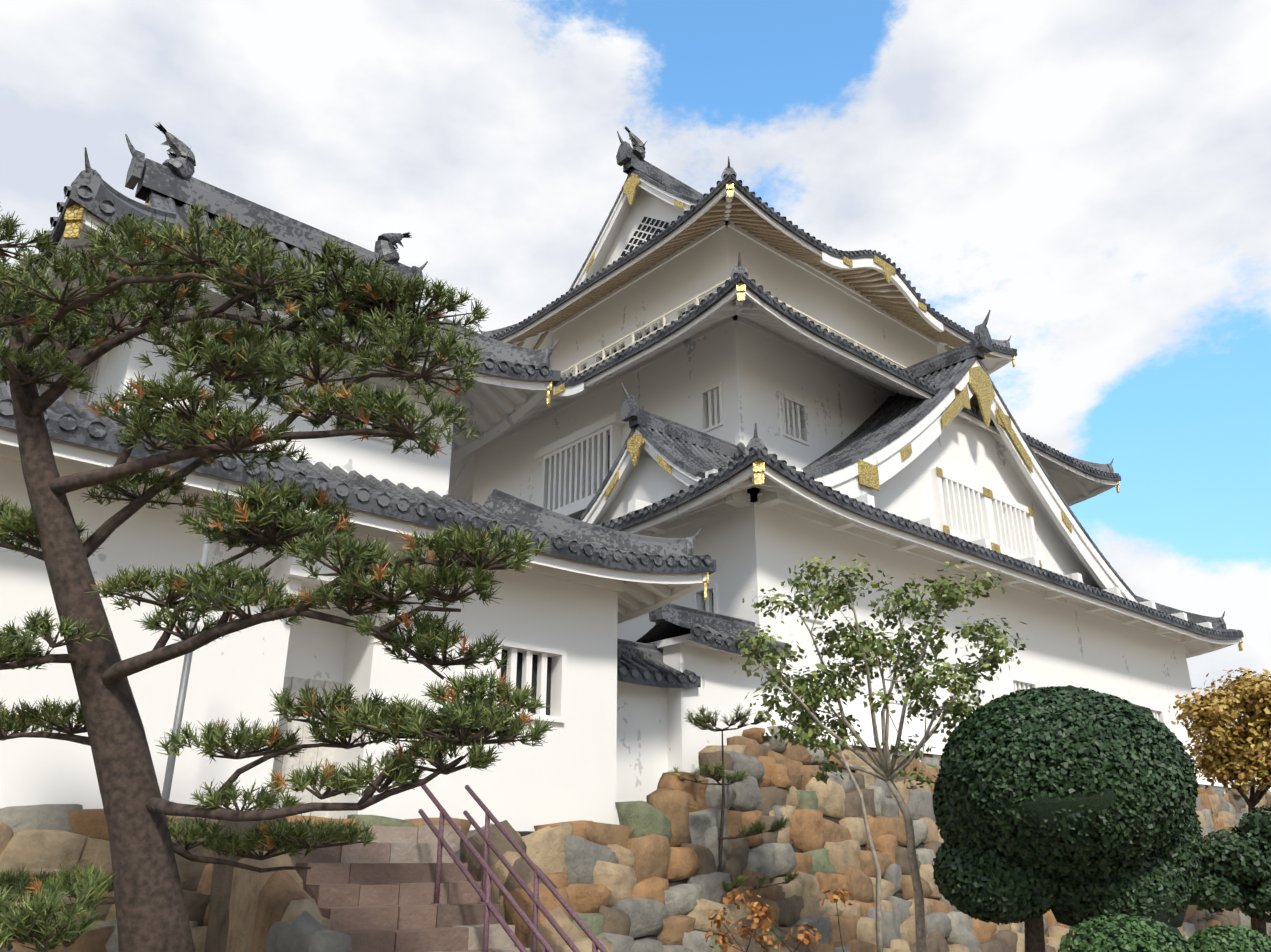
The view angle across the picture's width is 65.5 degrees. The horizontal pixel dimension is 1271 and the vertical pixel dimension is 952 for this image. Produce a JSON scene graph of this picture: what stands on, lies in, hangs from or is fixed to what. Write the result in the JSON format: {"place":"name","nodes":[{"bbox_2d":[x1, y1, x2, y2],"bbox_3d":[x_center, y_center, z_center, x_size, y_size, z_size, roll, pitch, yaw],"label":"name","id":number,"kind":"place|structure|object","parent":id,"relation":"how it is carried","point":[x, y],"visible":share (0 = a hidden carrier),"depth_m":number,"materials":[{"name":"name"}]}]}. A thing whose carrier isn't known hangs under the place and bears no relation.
{"place":"outdoors","nodes":[
{"label":"outdoors","id":0,"kind":"place"},
{"bbox_2d":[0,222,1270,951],"bbox_3d":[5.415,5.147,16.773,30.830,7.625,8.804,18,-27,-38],"label":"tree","id":1,"kind":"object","parent":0,"point":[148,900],"depth_m":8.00,"materials":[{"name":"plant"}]},
{"bbox_2d":[1,211,536,894],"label":"dry pine needles","id":2,"kind":"object","parent":1,"relation":"attached to","point":[245,517],"visible":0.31,"depth_m":7.16,"materials":[{"name":"brown plant"}]},
{"bbox_2d":[0,201,800,951],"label":"pine needles","id":3,"kind":"object","parent":1,"relation":"attached to","point":[376,711],"visible":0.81,"depth_m":7.16,"materials":[{"name":"green plant"}]},
{"bbox_2d":[705,888,854,951],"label":"orange shrub leaves","id":4,"kind":"object","parent":1,"relation":"attached to","point":[758,911],"visible":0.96,"depth_m":11.91,"materials":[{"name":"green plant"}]},
{"bbox_2d":[940,685,1270,951],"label":"inner foliage","id":5,"kind":"object","parent":1,"relation":"on","point":[1044,805],"visible":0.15,"depth_m":12.47,"materials":[{"name":"green plant"}]},
{"bbox_2d":[1168,667,1270,793],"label":"autumn tree leaves","id":6,"kind":"object","parent":1,"relation":"attached to","point":[1250,700],"visible":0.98,"depth_m":25.48,"materials":[{"name":"yellow plant"}]},
{"bbox_2d":[0,0,1270,790],"label":"sky","id":7,"kind":"structure","parent":0,"point":[1093,177],"materials":[{"name":"white"}]},
{"label":"ground","id":8,"kind":"structure","parent":0,"visible":0},
{"bbox_2d":[288,822,530,951],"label":"stairs","id":9,"kind":"structure","parent":8,"relation":"on","point":[378,896],"depth_m":10.87,"materials":[{"name":"stone"}]},
{"bbox_2d":[418,784,607,951],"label":"handrail","id":10,"kind":"object","parent":9,"relation":"on","point":[488,877],"visible":0.92,"depth_m":10.68,"materials":[{"name":"metal"}]},
{"bbox_2d":[0,726,1270,951],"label":"stone wall","id":11,"kind":"structure","parent":8,"relation":"on","point":[610,882],"depth_m":16.35,"materials":[{"name":"brown stone"}]},
{"bbox_2d":[460,743,1209,944],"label":"wall stones","id":12,"kind":"object","parent":8,"relation":"on","point":[898,894],"depth_m":18.90,"materials":[{"name":"brown stone"}]},
{"bbox_2d":[0,172,1240,831],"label":"castle wall","id":13,"kind":"structure","parent":12,"relation":"on","point":[738,372],"depth_m":22.71,"materials":[{"name":"white paint"}]},
{"bbox_2d":[162,518,212,815],"bbox_3d":[-4.828,3.276,10.158,0.074,6.000,0.074,-10,-23,24],"label":"drainpipe","id":14,"kind":"object","parent":13,"relation":"attached to","point":[168,778],"visible":0.44,"depth_m":10.48,"materials":[{"name":"silver metal"}]},
{"bbox_2d":[269,676,341,817],"bbox_3d":[-4.815,3.877,13.914,1.250,2.050,0.040,18,-27,-38],"label":"entrance door","id":15,"kind":"structure","parent":13,"relation":"attached to","point":[308,755],"depth_m":14.06,"materials":[{"name":"white paint"}]},
{"bbox_2d":[0,121,1241,681],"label":"roof tile ribs","id":16,"kind":"object","parent":13,"relation":"on","point":[164,187],"visible":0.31,"depth_m":19.59,"materials":[{"name":"grey tile"}]},
{"bbox_2d":[0,174,1243,687],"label":"roof tiles","id":17,"kind":"object","parent":13,"relation":"on","point":[110,442],"visible":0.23,"depth_m":20.36,"materials":[{"name":"grey tile"}]},
{"bbox_2d":[63,175,1242,650],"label":"gold roof ornaments","id":18,"kind":"object","parent":13,"relation":"on","point":[981,383],"visible":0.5,"depth_m":31.13},
{"bbox_2d":[561,277,906,376],"bbox_3d":[4.724,-1.794,40.312,17.030,0.980,14.030,18,-27,-38],"label":"balcony railing","id":19,"kind":"object","parent":13,"relation":"on","point":[663,316],"visible":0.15,"depth_m":33.51,"materials":[{"name":"beige"}]},
{"bbox_2d":[505,198,1000,370],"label":"roof eaves","id":20,"kind":"object","parent":13,"relation":"on","point":[743,216],"visible":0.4,"depth_m":36.81,"materials":[{"name":"white wood"}]},
{"bbox_2d":[757,571,999,951],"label":"tree trunk","id":21,"kind":"object","parent":8,"relation":"on","point":[884,769],"visible":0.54,"depth_m":14.84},
{"bbox_2d":[730,553,1027,788],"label":"tree leaves","id":22,"kind":"object","parent":21,"relation":"attached to","point":[950,592],"visible":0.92,"depth_m":14.80,"materials":[{"name":"green plant"}]},
{"bbox_2d":[1058,914,1270,951],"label":"shrub leaves","id":23,"kind":"object","parent":8,"relation":"on","point":[1112,926],"visible":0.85,"depth_m":10.36,"materials":[{"name":"green plant"}]}
]}

